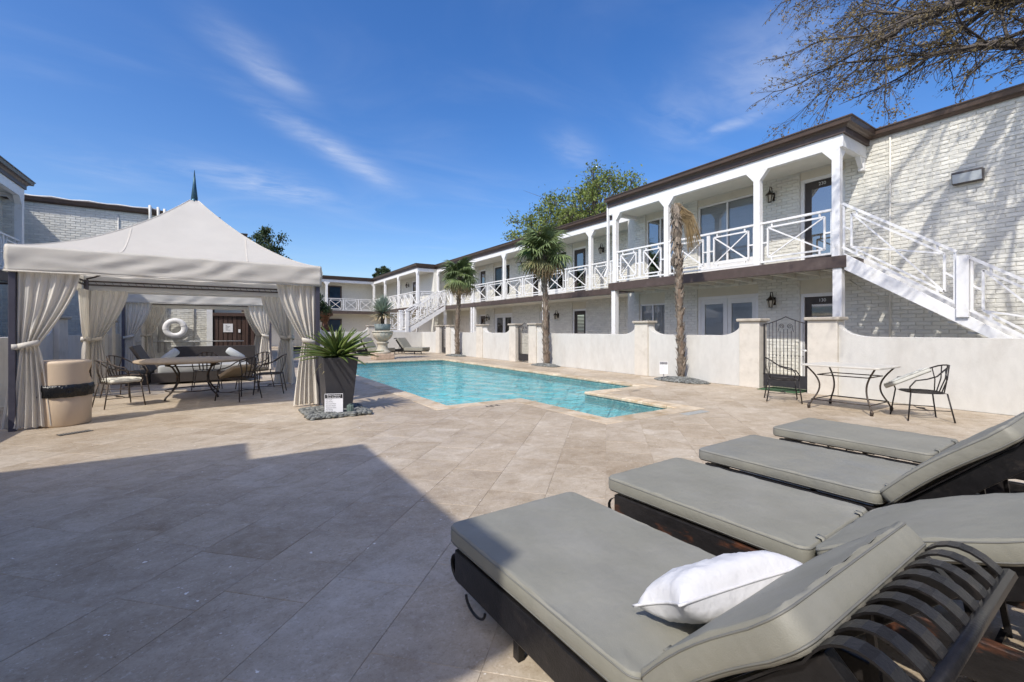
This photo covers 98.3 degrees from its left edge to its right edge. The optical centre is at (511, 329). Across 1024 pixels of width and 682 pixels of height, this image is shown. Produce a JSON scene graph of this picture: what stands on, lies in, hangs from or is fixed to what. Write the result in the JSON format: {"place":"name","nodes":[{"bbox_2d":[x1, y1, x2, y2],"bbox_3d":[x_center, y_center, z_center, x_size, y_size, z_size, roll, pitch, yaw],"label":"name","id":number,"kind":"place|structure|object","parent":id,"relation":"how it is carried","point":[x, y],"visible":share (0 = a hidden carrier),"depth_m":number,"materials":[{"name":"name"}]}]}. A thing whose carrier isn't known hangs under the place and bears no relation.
{"place":"outdoors","nodes":[
{"label":"outdoors","id":0,"kind":"place"},
{"bbox_2d":[0,155,247,359],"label":"brick building","id":1,"kind":"structure","parent":0,"point":[30,219],"depth_m":16.18,"materials":[{"name":"white brick"}]},
{"bbox_2d":[135,341,213,341],"bbox_3d":[-13.096,0.466,18.055,3.700,0.067,0.052,0,0,-33],"label":"pool pole","id":2,"kind":"object","parent":1,"relation":"attached to","point":[179,341],"visible":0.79,"depth_m":17.86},
{"bbox_2d":[162,318,187,337],"bbox_3d":[-13.496,-0.060,17.730,0.815,0.810,0.173,0,0,-33],"label":"ring buoy","id":3,"kind":"object","parent":1,"relation":"hanging from","point":[169,322],"visible":1,"depth_m":17.68,"materials":[{"name":"white plastic"}]},
{"bbox_2d":[212,313,254,345],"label":"board gate","id":4,"kind":"structure","parent":1,"relation":"attached to","point":[231,329],"depth_m":18.94,"materials":[{"name":"wood"}]},
{"bbox_2d":[241,263,451,345],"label":"brick building","id":5,"kind":"structure","parent":0,"point":[351,299],"depth_m":38.70,"materials":[{"name":"white brick"}]},
{"bbox_2d":[396,284,401,305],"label":"door","id":6,"kind":"structure","parent":5,"relation":"in","point":[400,284],"depth_m":38.13,"materials":[{"name":"white paint"}]},
{"bbox_2d":[412,281,415,306],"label":"door","id":7,"kind":"structure","parent":5,"relation":"in","point":[413,282],"depth_m":35.53,"materials":[{"name":"white paint"}]},
{"bbox_2d":[444,324,523,361],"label":"garden wall","id":8,"kind":"structure","parent":0,"point":[481,341],"depth_m":21.72,"materials":[{"name":"white paint"}]},
{"bbox_2d":[0,346,1023,681],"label":"patio floor","id":9,"kind":"structure","parent":0,"point":[246,534],"depth_m":3.43,"materials":[{"name":"tile"}]},
{"bbox_2d":[0,316,119,407],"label":"garden wall","id":10,"kind":"structure","parent":9,"relation":"on","point":[58,342],"depth_m":10.47,"materials":[{"name":"white paint"}]},
{"bbox_2d":[36,359,94,427],"bbox_3d":[-6.649,0.923,6.583,0.659,0.950,0.658,0,0,-23],"label":"litter bin","id":11,"kind":"object","parent":9,"relation":"on","point":[68,392],"visible":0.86,"depth_m":6.40,"materials":[{"name":"beige plastic"}]},
{"bbox_2d":[57,429,93,435],"bbox_3d":[-5.930,1.394,6.010,0.130,0.008,0.340,0,0,27],"label":"drain grate","id":12,"kind":"object","parent":9,"relation":"on","point":[88,430],"visible":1,"depth_m":5.99,"materials":[{"name":"metal"}]},
{"bbox_2d":[92,360,145,409],"bbox_3d":[-7.225,0.969,8.112,0.609,0.862,0.630,0,0,29],"label":"iron chair","id":13,"kind":"object","parent":9,"relation":"on","point":[99,376],"visible":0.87,"depth_m":8.00,"materials":[{"name":"brown metal"}]},
{"bbox_2d":[101,376,142,383],"bbox_3d":[-7.198,0.918,8.178,0.492,0.084,0.491,0,0,29],"label":"seat cushion","id":14,"kind":"object","parent":13,"relation":"on","point":[127,379],"visible":0.94,"depth_m":8.04,"materials":[{"name":"beige fabric"}]},
{"bbox_2d":[100,355,150,397],"bbox_3d":[-8.191,0.969,9.360,0.630,0.862,0.609,0,0,-5],"label":"iron chair","id":15,"kind":"object","parent":9,"relation":"on","point":[117,375],"visible":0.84,"depth_m":9.36,"materials":[{"name":"brown metal"}]},
{"bbox_2d":[1,170,322,431],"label":"cabana","id":16,"kind":"object","parent":9,"relation":"on","point":[193,246],"visible":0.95,"depth_m":7.69,"materials":[{"name":"beige fabric"}]},
{"bbox_2d":[125,345,254,385],"bbox_3d":[-8.768,0.903,12.335,2.870,0.993,1.680,0,0,-33],"label":"daybed","id":17,"kind":"object","parent":9,"relation":"on","point":[164,374],"visible":0.47,"depth_m":11.79,"materials":[{"name":"grey fabric"}]},
{"bbox_2d":[161,348,179,357],"bbox_3d":[-9.218,0.720,11.899,0.465,0.439,0.210,0,0,-33],"label":"bolster pillow","id":18,"kind":"object","parent":17,"relation":"on","point":[174,352],"visible":0.55,"depth_m":11.87,"materials":[{"name":"white fabric"}]},
{"bbox_2d":[225,347,244,356],"bbox_3d":[-8.161,0.720,13.063,0.490,0.405,0.210,0,0,-33],"label":"bolster pillow","id":19,"kind":"object","parent":17,"relation":"on","point":[230,351],"visible":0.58,"depth_m":12.97,"materials":[{"name":"white fabric"}]},
{"bbox_2d":[133,356,246,400],"bbox_3d":[-6.725,1.009,9.345,1.960,0.792,1.960,0,0,-33],"label":"dining table","id":20,"kind":"object","parent":9,"relation":"on","point":[211,360],"visible":0.95,"depth_m":9.13,"materials":[{"name":"stone"}]},
{"bbox_2d":[120,294,273,373],"bbox_3d":[-11.187,-0.885,16.106,4.143,4.570,4.124,0,0,-33],"label":"cabana","id":21,"kind":"object","parent":9,"relation":"on","point":[144,313],"visible":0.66,"depth_m":15.13,"materials":[{"name":"beige fabric"}]},
{"bbox_2d":[191,352,222,390],"bbox_3d":[-7.306,0.969,10.606,0.609,0.862,0.630,0,0,-35],"label":"iron chair","id":22,"kind":"object","parent":9,"relation":"on","point":[207,369],"visible":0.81,"depth_m":10.66,"materials":[{"name":"brown metal"}]},
{"bbox_2d":[214,357,261,401],"bbox_3d":[-5.459,0.969,8.893,0.630,0.862,0.609,0,0,17],"label":"iron chair","id":23,"kind":"object","parent":9,"relation":"on","point":[241,377],"visible":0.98,"depth_m":8.76,"materials":[{"name":"brown metal"}]},
{"bbox_2d":[218,364,253,378],"bbox_3d":[-5.569,0.835,8.935,0.448,0.284,0.490,0,0,17],"label":"seat cushion","id":24,"kind":"object","parent":23,"relation":"on","point":[233,371],"visible":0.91,"depth_m":8.83,"materials":[{"name":"beige fabric"}]},
{"bbox_2d":[235,352,273,388],"bbox_3d":[-6.144,0.969,10.634,0.609,0.862,0.630,0,0,19],"label":"iron chair","id":25,"kind":"object","parent":9,"relation":"on","point":[268,358],"visible":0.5,"depth_m":10.78,"materials":[{"name":"brown metal"}]},
{"bbox_2d":[249,366,268,370],"bbox_3d":[-6.159,0.918,10.556,0.491,0.085,0.492,0,0,19],"label":"seat cushion","id":26,"kind":"object","parent":25,"relation":"on","point":[263,368],"visible":0.31,"depth_m":10.51,"materials":[{"name":"beige fabric"}]},
{"bbox_2d":[253,354,286,394],"bbox_3d":[-5.365,0.969,9.865,0.630,0.862,0.609,0,0,-21],"label":"iron chair","id":27,"kind":"object","parent":9,"relation":"on","point":[270,373],"visible":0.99,"depth_m":9.80,"materials":[{"name":"brown metal"}]},
{"bbox_2d":[320,293,333,321],"bbox_3d":[-14.056,-0.740,30.712,3.282,4.393,3.185,0,0,-33],"label":"tree","id":28,"kind":"object","parent":9,"relation":"on","point":[324,308],"visible":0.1,"depth_m":31.02,"materials":[{"name":"green plant"}]},
{"bbox_2d":[320,311,335,331],"bbox_3d":[-15.573,-0.200,36.833,1.800,3.200,1.296,0,0,-33],"label":"bronze fountain","id":29,"kind":"object","parent":9,"relation":"on","point":[325,320],"visible":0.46,"depth_m":36.60,"materials":[{"name":"metal"}]},
{"bbox_2d":[298,403,372,420],"bbox_3d":[-2.988,1.372,7.502,1.062,0.090,1.111,0,0,-33],"label":"gravel bed","id":30,"kind":"object","parent":9,"relation":"on","point":[311,413],"visible":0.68,"depth_m":7.22,"materials":[{"name":"grey gravel"}]},
{"bbox_2d":[325,393,342,411],"bbox_3d":[-2.915,1.222,7.247,0.285,0.355,0.025,0,0,-9],"label":"rules sign","id":31,"kind":"object","parent":30,"relation":"on","point":[333,402],"visible":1,"depth_m":7.24,"materials":[{"name":"plastic"}]},
{"bbox_2d":[317,356,357,407],"bbox_3d":[-3.039,0.920,7.709,0.569,0.900,0.569,0,0,-33],"label":"planter","id":32,"kind":"object","parent":30,"relation":"on","point":[338,376],"visible":0.67,"depth_m":7.51,"materials":[{"name":"metal"}]},
{"bbox_2d":[293,325,381,375],"bbox_3d":[-3.040,0.376,7.707,1.402,0.952,1.377,0,0,3],"label":"agave","id":33,"kind":"object","parent":32,"relation":"in","point":[337,345],"visible":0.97,"depth_m":7.58,"materials":[{"name":"green plant"}]},
{"bbox_2d":[347,404,353,410],"bbox_3d":[-2.682,1.304,7.344,0.116,0.152,0.116,0,0,-33],"label":"landscape light","id":34,"kind":"object","parent":30,"relation":"on","point":[350,407],"visible":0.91,"depth_m":7.30,"materials":[{"name":"metal"}]},
{"bbox_2d":[320,325,421,352],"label":"garden wall","id":35,"kind":"structure","parent":9,"relation":"on","point":[414,339],"depth_m":27.77,"materials":[{"name":"white paint"}]},
{"bbox_2d":[357,337,394,352],"bbox_3d":[-7.687,0.916,24.928,2.026,0.963,0.880,0,0,19],"label":"sun lounger","id":36,"kind":"object","parent":9,"relation":"on","point":[366,339],"visible":0.58,"depth_m":24.79,"materials":[{"name":"black metal"}]},
{"bbox_2d":[371,324,393,359],"bbox_3d":[-6.194,0.560,21.196,0.980,1.680,0.980,0,0,-33],"label":"stone urn","id":37,"kind":"object","parent":9,"relation":"on","point":[382,334],"visible":0.98,"depth_m":20.91,"materials":[{"name":"white stone"}]},
{"bbox_2d":[367,293,399,323],"bbox_3d":[-6.178,-0.997,21.143,1.793,1.574,1.705,0,0,-33],"label":"yucca","id":38,"kind":"object","parent":37,"relation":"on","point":[381,305],"visible":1,"depth_m":20.96,"materials":[{"name":"green plant"}]},
{"bbox_2d":[394,338,429,353],"bbox_3d":[-5.861,0.930,25.697,2.026,0.936,0.880,0,0,19],"label":"sun lounger","id":39,"kind":"object","parent":9,"relation":"on","point":[404,344],"visible":0.99,"depth_m":25.45,"materials":[{"name":"grey fabric"}]},
{"bbox_2d":[390,290,444,331],"bbox_3d":[-6.620,-0.696,30.160,3.950,4.191,1.460,0,0,-33],"label":"stair","id":40,"kind":"object","parent":9,"relation":"on","point":[421,320],"visible":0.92,"depth_m":30.07,"materials":[{"name":"white paint"}]},
{"bbox_2d":[422,325,444,352],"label":"garden wall","id":41,"kind":"structure","parent":9,"relation":"on","point":[434,341],"depth_m":26.97,"materials":[{"name":"white paint"}]},
{"bbox_2d":[446,354,465,356],"bbox_3d":[-3.010,1.353,23.741,0.840,0.130,1.945,0,0,-33],"label":"gravel bed","id":42,"kind":"object","parent":9,"relation":"on","point":[457,355],"visible":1,"depth_m":23.26,"materials":[{"name":"grey gravel"}]},
{"bbox_2d":[438,256,478,353],"bbox_3d":[-2.796,-1.262,23.509,2.341,5.255,2.626,0,0,-33],"label":"palm tree","id":43,"kind":"object","parent":42,"relation":"on","point":[459,286],"visible":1,"depth_m":23.21,"materials":[{"name":"green plant"}]},
{"bbox_2d":[356,360,663,417],"bbox_3d":[-1.591,2.417,13.603,5.310,1.965,14.450,0,0,-33],"label":"pool basin","id":44,"kind":"object","parent":9,"relation":"in","point":[628,406],"visible":0.03,"depth_m":17.13,"materials":[{"name":"paint"}]},
{"bbox_2d":[356,361,657,416],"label":"pool water","id":45,"kind":"structure","parent":44,"relation":"in","point":[474,382],"depth_m":12.13,"materials":[{"name":"blue liquid"}]},
{"bbox_2d":[435,211,633,353],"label":"brick building","id":46,"kind":"structure","parent":9,"relation":"on","point":[501,299],"depth_m":21.98,"materials":[{"name":"white brick"}]},
{"bbox_2d":[459,316,463,331],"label":"door","id":47,"kind":"structure","parent":46,"relation":"in","point":[461,320],"depth_m":31.85,"materials":[{"name":"paint"}]},
{"bbox_2d":[464,315,468,331],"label":"door","id":48,"kind":"structure","parent":46,"relation":"in","point":[466,318],"depth_m":31.19,"materials":[{"name":"paint"}]},
{"bbox_2d":[480,269,485,301],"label":"door","id":49,"kind":"structure","parent":46,"relation":"in","point":[482,272],"depth_m":29.37,"materials":[{"name":"white paint"}]},
{"bbox_2d":[480,315,485,323],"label":"door","id":50,"kind":"structure","parent":46,"relation":"in","point":[482,317],"depth_m":29.34,"materials":[{"name":"white paint"}]},
{"bbox_2d":[494,264,509,296],"bbox_3d":[-0.573,-3.005,27.231,0.080,1.910,1.900,0,0,-33],"label":"door","id":51,"kind":"structure","parent":46,"relation":"in","point":[498,271],"depth_m":27.55,"materials":[{"name":"white paint"}]},
{"bbox_2d":[495,313,511,332],"bbox_3d":[-0.469,0.190,27.060,0.130,2.380,2.100,0,0,-33],"label":"door","id":52,"kind":"structure","parent":46,"relation":"in","point":[502,320],"depth_m":27.19,"materials":[{"name":"white paint"}]},
{"bbox_2d":[532,273,538,295],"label":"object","id":53,"kind":"structure","parent":46,"relation":"in","point":[536,284],"depth_m":24.42,"materials":[{"name":"white paint"}]},
{"bbox_2d":[540,311,549,332],"bbox_3d":[1.819,0.190,23.538,0.130,2.380,0.900,0,0,-33],"label":"door","id":54,"kind":"structure","parent":46,"relation":"in","point":[540,311],"depth_m":23.38,"materials":[{"name":"white paint"}]},
{"bbox_2d":[547,251,565,289],"bbox_3d":[2.340,-3.005,22.744,0.080,1.910,1.600,0,0,-33],"label":"window","id":55,"kind":"structure","parent":46,"relation":"in","point":[560,281],"depth_m":22.71,"materials":[{"name":"clear glass"}]},
{"bbox_2d":[573,246,585,291],"bbox_3d":[3.296,-2.805,21.278,0.115,2.310,1.000,0,0,-33],"label":"door","id":56,"kind":"structure","parent":46,"relation":"in","point":[579,254],"depth_m":21.34,"materials":[{"name":"white paint"}]},
{"bbox_2d":[573,309,585,333],"bbox_3d":[3.289,0.190,21.274,0.130,2.380,1.000,0,0,-33],"label":"door","id":57,"kind":"structure","parent":46,"relation":"in","point":[576,312],"depth_m":21.34,"materials":[{"name":"white paint"}]},
{"bbox_2d":[531,363,559,366],"bbox_3d":[1.303,1.350,17.197,0.780,0.132,1.540,0,0,-33],"label":"gravel bed","id":58,"kind":"object","parent":9,"relation":"on","point":[545,364],"visible":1,"depth_m":16.88,"materials":[{"name":"grey gravel"}]},
{"bbox_2d":[513,222,574,362],"bbox_3d":[1.128,-1.367,17.195,2.550,5.466,2.577,0,0,-33],"label":"palm tree","id":59,"kind":"object","parent":58,"relation":"on","point":[542,262],"visible":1,"depth_m":16.91,"materials":[{"name":"green plant"}]},
{"bbox_2d":[654,376,710,383],"bbox_3d":[4.605,1.339,12.041,0.878,0.153,1.641,0,0,-33],"label":"gravel bed","id":60,"kind":"object","parent":9,"relation":"on","point":[684,379],"visible":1,"depth_m":11.76,"materials":[{"name":"grey gravel"}]},
{"bbox_2d":[660,362,667,377],"bbox_3d":[4.177,1.140,12.195,0.210,0.520,0.025,0,0,27],"label":"rules sign","id":61,"kind":"object","parent":60,"relation":"on","point":[663,368],"visible":1,"depth_m":12.19,"materials":[{"name":"metal"}]},
{"bbox_2d":[669,202,701,376],"bbox_3d":[4.738,-1.088,12.072,0.855,4.903,0.407,0,0,29],"label":"palm tree","id":62,"kind":"object","parent":60,"relation":"on","point":[679,212],"visible":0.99,"depth_m":12.07,"materials":[{"name":"brown plant"}]},
{"bbox_2d":[451,492,1017,681],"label":"sun lounger","id":63,"kind":"object","parent":9,"relation":"on","point":[555,586],"visible":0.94,"depth_m":1.37,"materials":[{"name":"grey fabric"}]},
{"bbox_2d":[632,550,801,623],"bbox_3d":[0.732,0.890,1.543,0.596,0.210,0.227,0,0,-23],"label":"throw pillow","id":64,"kind":"object","parent":63,"relation":"on","point":[704,591],"visible":0.82,"depth_m":1.46,"materials":[{"name":"white fabric"}]},
{"bbox_2d":[763,357,802,403],"bbox_3d":[5.329,0.969,8.755,0.630,0.862,0.609,0,0,25],"label":"iron chair","id":65,"kind":"object","parent":9,"relation":"on","point":[794,379],"visible":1,"depth_m":8.70,"materials":[{"name":"black metal"}]},
{"bbox_2d":[759,386,806,393],"bbox_3d":[6.323,1.393,10.277,0.800,0.011,0.850,0,0,-33],"label":"turf mat","id":66,"kind":"object","parent":9,"relation":"on","point":[774,388],"visible":0.79,"depth_m":10.29,"materials":[{"name":"green plant"}]},
{"bbox_2d":[604,83,1023,375],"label":"brick building","id":67,"kind":"structure","parent":9,"relation":"on","point":[912,226],"depth_m":10.45,"materials":[{"name":"white paint"}]},
{"bbox_2d":[640,303,664,333],"bbox_3d":[5.163,0.180,16.075,0.150,2.240,1.140,0,0,-33],"label":"window","id":68,"kind":"structure","parent":67,"relation":"in","point":[648,312],"depth_m":16.03,"materials":[{"name":"glass"}]},
{"bbox_2d":[647,217,672,278],"bbox_3d":[5.308,-2.835,15.788,0.080,2.330,1.200,0,0,-33],"label":"window","id":69,"kind":"structure","parent":67,"relation":"in","point":[655,227],"depth_m":15.99,"materials":[{"name":"glass"}]},
{"bbox_2d":[698,194,752,265],"bbox_3d":[6.756,-3.050,13.741,0.280,2.100,2.170,0,0,-33],"label":"window","id":70,"kind":"structure","parent":67,"relation":"in","point":[736,212],"depth_m":13.69,"materials":[{"name":"clear glass"}]},
{"bbox_2d":[698,293,757,334],"bbox_3d":[6.668,0.160,13.684,0.130,2.440,1.970,0,0,-33],"label":"door","id":71,"kind":"structure","parent":67,"relation":"in","point":[717,315],"depth_m":13.75,"materials":[{"name":"white paint"}]},
{"bbox_2d":[801,292,832,375],"bbox_3d":[8.093,0.210,11.504,0.115,2.340,1.040,0,0,-33],"label":"door","id":72,"kind":"structure","parent":67,"relation":"in","point":[812,304],"depth_m":11.74,"materials":[{"name":"black paint"}]},
{"bbox_2d":[801,170,844,259],"bbox_3d":[8.093,-2.825,11.504,0.115,2.350,1.040,0,0,-33],"label":"door","id":73,"kind":"structure","parent":67,"relation":"in","point":[816,193],"depth_m":11.64,"materials":[{"name":"black paint"}]},
{"bbox_2d":[608,457,1023,681],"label":"sun lounger","id":74,"kind":"object","parent":9,"relation":"on","point":[716,511],"visible":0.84,"depth_m":2.25,"materials":[{"name":"fabric"}]},
{"bbox_2d":[801,362,900,415],"bbox_3d":[5.935,1.006,7.789,0.980,0.787,1.160,0,0,-33],"label":"patio table","id":75,"kind":"object","parent":9,"relation":"on","point":[874,367],"visible":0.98,"depth_m":7.65,"materials":[{"name":"metal"}]},
{"bbox_2d":[699,412,1023,510],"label":"sun lounger","id":76,"kind":"object","parent":9,"relation":"on","point":[980,462],"visible":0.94,"depth_m":2.88,"materials":[{"name":"grey fabric"}]},
{"bbox_2d":[773,418,1023,493],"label":"sun lounger","id":77,"kind":"object","parent":9,"relation":"on","point":[915,448],"visible":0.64,"depth_m":4.09,"materials":[{"name":"grey fabric"}]},
{"bbox_2d":[804,317,1023,415],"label":"garden wall","id":78,"kind":"structure","parent":9,"relation":"on","point":[986,375],"depth_m":8.13,"materials":[{"name":"white paint"}]},
{"bbox_2d":[890,364,955,422],"bbox_3d":[6.464,0.969,6.965,0.630,0.862,0.609,0,0,20],"label":"iron chair","id":79,"kind":"object","parent":9,"relation":"on","point":[922,391],"visible":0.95,"depth_m":6.86,"materials":[{"name":"black metal"}]},
{"bbox_2d":[884,367,930,387],"bbox_3d":[6.274,0.766,7.041,0.536,0.389,0.505,0,0,20],"label":"seat cushion","id":80,"kind":"object","parent":79,"relation":"on","point":[907,377],"visible":1,"depth_m":6.85,"materials":[{"name":"beige fabric"}]},
{"bbox_2d":[0,0,1023,329],"label":"sky","id":81,"kind":"structure","parent":0,"point":[371,135],"materials":[{"name":"blue"}]},
{"bbox_2d":[527,318,769,387],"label":"garden wall","id":82,"kind":"structure","parent":0,"point":[644,348],"depth_m":13.08,"materials":[{"name":"white paint"}]},
{"bbox_2d":[518,323,527,360],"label":"iron gate","id":83,"kind":"structure","parent":82,"relation":"attached to","point":[524,357],"depth_m":19.32,"materials":[{"name":"black metal"}]},
{"bbox_2d":[763,316,806,388],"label":"iron gate","id":84,"kind":"structure","parent":82,"relation":"attached to","point":[791,384],"depth_m":10.27,"materials":[{"name":"black metal"}]},
{"label":"ground","id":85,"kind":"structure","parent":0,"visible":0},
{"bbox_2d":[247,224,291,259],"bbox_3d":[-18.194,-3.003,32.286,4.405,8.955,3.998,0,0,-9],"label":"tree","id":86,"kind":"object","parent":85,"relation":"on","point":[262,235],"visible":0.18,"depth_m":31.91,"materials":[{"name":"green plant"}]},
{"bbox_2d":[372,265,390,277],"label":"tree","id":87,"kind":"object","parent":85,"relation":"on","point":[380,271],"visible":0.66,"depth_m":51.55,"materials":[{"name":"green plant"}]},
{"bbox_2d":[500,193,592,329],"bbox_3d":[2.893,-4.014,30.891,7.518,10.993,8.714,0,0,-3],"label":"tree","id":88,"kind":"object","parent":85,"relation":"on","point":[533,224],"visible":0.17,"depth_m":29.41,"materials":[{"name":"green plant"}]},
{"bbox_2d":[523,159,653,227],"bbox_3d":[5.663,-4.771,28.296,8.837,12.484,8.116,0,0,-33],"label":"tree","id":89,"kind":"object","parent":85,"relation":"on","point":[590,194],"visible":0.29,"depth_m":26.89,"materials":[{"name":"green plant"}]},
{"bbox_2d":[747,0,1023,144],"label":"bare tree","id":90,"kind":"object","parent":85,"relation":"on","point":[929,15],"visible":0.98,"depth_m":12.03,"materials":[{"name":"brown plant"}]},
{"bbox_3d":[-11.278,0.552,28.470,3.905,1.695,0.470,0,0,-33],"label":"garden wall","id":91,"kind":"object","parent":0,"visible":0},
{"bbox_2d":[293,331,301,351],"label":"iron gate","id":92,"kind":"structure","parent":91,"relation":"attached to","point":[295,348],"depth_m":27.15,"materials":[{"name":"black metal"}]}
]}

